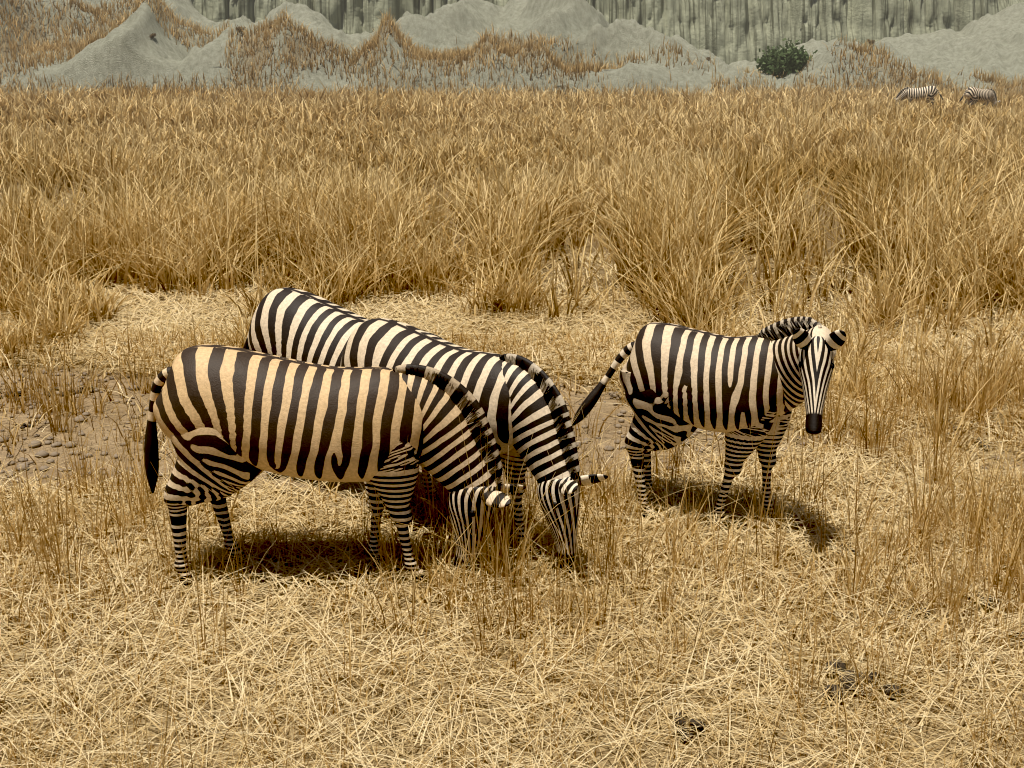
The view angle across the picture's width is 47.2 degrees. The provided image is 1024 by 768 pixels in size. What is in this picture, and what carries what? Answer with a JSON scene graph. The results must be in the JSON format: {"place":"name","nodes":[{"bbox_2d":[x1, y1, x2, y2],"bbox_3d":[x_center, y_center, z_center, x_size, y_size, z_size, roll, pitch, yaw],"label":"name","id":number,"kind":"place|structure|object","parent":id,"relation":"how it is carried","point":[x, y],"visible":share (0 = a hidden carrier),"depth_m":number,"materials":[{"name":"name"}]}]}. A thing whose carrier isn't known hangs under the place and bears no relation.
{"place":"outdoors","nodes":[
{"label":"outdoors","id":0,"kind":"place"},
{"bbox_2d":[0,101,1023,767],"bbox_3d":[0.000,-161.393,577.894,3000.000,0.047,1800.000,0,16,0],"label":"ground","id":1,"kind":"structure","parent":0,"point":[576,397],"depth_m":6.46,"materials":[{"name":"beige plant"}]},
{"bbox_2d":[0,391,23,398],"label":"dung","id":2,"kind":"object","parent":1,"relation":"on","point":[19,392],"visible":0.34,"depth_m":10.85,"materials":[{"name":"brown"}]},
{"bbox_2d":[20,420,38,428],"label":"dung","id":3,"kind":"object","parent":1,"relation":"on","point":[25,425],"visible":0.72,"depth_m":9.99,"materials":[{"name":"brown"}]},
{"bbox_2d":[47,387,74,396],"bbox_3d":[-4.205,0.072,10.968,0.261,0.066,0.257,0,16,0],"label":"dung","id":4,"kind":"object","parent":1,"relation":"on","point":[56,391],"visible":0.28,"depth_m":10.89,"materials":[{"name":"brown"}]},
{"bbox_2d":[73,386,93,394],"bbox_3d":[-4.004,0.060,11.011,0.181,0.054,0.203,0,16,0],"label":"dung","id":5,"kind":"object","parent":1,"relation":"on","point":[92,388],"visible":0.52,"depth_m":10.99,"materials":[{"name":"brown"}]},
{"bbox_2d":[144,344,525,585],"bbox_3d":[-1.061,0.479,7.051,2.292,1.462,0.676,0,16,0],"label":"zebra","id":6,"kind":"object","parent":1,"relation":"on","point":[231,420],"visible":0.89,"depth_m":6.78},
{"bbox_2d":[243,287,442,500],"bbox_3d":[-1.057,0.121,8.369,2.387,1.499,0.676,9,18,30],"label":"zebra","id":7,"kind":"object","parent":1,"relation":"on","point":[296,324],"visible":0.1,"depth_m":8.24},
{"bbox_2d":[340,318,607,572],"bbox_3d":[-0.363,0.361,7.560,2.244,1.402,0.651,13,20,38],"label":"zebra","id":8,"kind":"object","parent":1,"relation":"on","point":[520,399],"visible":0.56,"depth_m":7.04},
{"bbox_2d":[0,368,1009,499],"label":"pebbles","id":9,"kind":"object","parent":1,"relation":"on","point":[41,453],"visible":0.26,"depth_m":9.56,"materials":[{"name":"brown stone"}]},
{"bbox_2d":[0,76,1023,407],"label":"tall grass","id":10,"kind":"structure","parent":1,"relation":"on","point":[546,243],"depth_m":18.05,"materials":[{"name":"plant"}]},
{"bbox_2d":[0,286,1023,767],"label":"grass stalks","id":11,"kind":"object","parent":1,"relation":"on","point":[1014,562],"depth_m":7.24,"materials":[{"name":"beige plant"}]},
{"bbox_2d":[0,0,1023,100],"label":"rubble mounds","id":12,"kind":"object","parent":1,"relation":"on","point":[987,42],"visible":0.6,"depth_m":77.37,"materials":[{"name":"beige stone"}]},
{"bbox_2d":[0,0,1023,101],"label":"grass mound","id":13,"kind":"object","parent":12,"relation":"on","point":[418,53],"depth_m":75.81,"materials":[{"name":"brown plant"}]},
{"bbox_2d":[755,36,817,77],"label":"bush","id":14,"kind":"object","parent":12,"relation":"attached to","point":[799,58],"depth_m":77.43,"materials":[{"name":"green plant"}]},
{"bbox_2d":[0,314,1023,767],"bbox_3d":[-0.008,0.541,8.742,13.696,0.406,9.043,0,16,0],"label":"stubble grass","id":15,"kind":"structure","parent":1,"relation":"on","point":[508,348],"depth_m":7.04,"materials":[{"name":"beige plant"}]},
{"bbox_2d":[672,709,704,742],"bbox_3d":[0.838,1.601,5.552,0.155,0.085,0.264,4,16,15],"label":"dung","id":16,"kind":"object","parent":1,"relation":"on","point":[696,723],"visible":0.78,"depth_m":5.50,"materials":[{"name":"brown"}]},
{"bbox_2d":[572,316,845,528],"bbox_3d":[1.354,0.224,7.810,1.822,1.524,0.745,12,20,36],"label":"zebra","id":17,"kind":"object","parent":1,"relation":"on","point":[678,382],"visible":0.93,"depth_m":7.59},
{"bbox_2d":[832,542,857,555],"bbox_3d":[2.133,1.055,7.487,0.144,0.073,0.141,-7,17,-24],"label":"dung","id":18,"kind":"object","parent":1,"relation":"on","point":[845,549],"visible":0.49,"depth_m":7.46,"materials":[{"name":"beige"}]},
{"bbox_2d":[822,659,903,701],"bbox_3d":[1.736,1.492,5.916,0.420,0.088,0.377,0,16,0],"label":"dung","id":19,"kind":"object","parent":1,"relation":"on","point":[842,665],"visible":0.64,"depth_m":5.84,"materials":[{"name":"brown"}]},
{"bbox_2d":[900,601,929,619],"bbox_3d":[2.290,1.290,6.683,0.175,0.058,0.231,0,16,0],"label":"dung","id":20,"kind":"object","parent":1,"relation":"on","point":[915,611],"visible":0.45,"depth_m":6.65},
{"bbox_2d":[894,86,942,104],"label":"zebra","id":21,"kind":"object","parent":1,"relation":"on","point":[931,92],"visible":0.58,"depth_m":59.32},
{"bbox_2d":[959,87,999,108],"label":"zebra","id":22,"kind":"object","parent":1,"relation":"on","point":[973,95],"visible":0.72,"depth_m":57.32},
{"bbox_2d":[974,437,989,449],"bbox_3d":[3.822,0.485,9.504,0.111,0.069,0.195,0,16,0],"label":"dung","id":23,"kind":"object","parent":1,"relation":"on","point":[980,442],"visible":0.58,"depth_m":9.54,"materials":[{"name":"brown"}]},
{"bbox_2d":[965,591,999,607],"bbox_3d":[2.730,1.249,6.830,0.184,0.050,0.193,13,21,39],"label":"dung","id":24,"kind":"object","parent":1,"relation":"on","point":[983,600],"visible":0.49,"depth_m":6.79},
{"bbox_2d":[1009,630,1023,642],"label":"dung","id":25,"kind":"object","parent":1,"relation":"on","point":[1013,636],"visible":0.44,"depth_m":6.39,"materials":[{"name":"beige"}]},
{"bbox_2d":[191,0,1023,64],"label":"cliff","id":26,"kind":"structure","parent":0,"point":[728,32],"depth_m":95.65,"materials":[{"name":"grey stone"}]}
]}

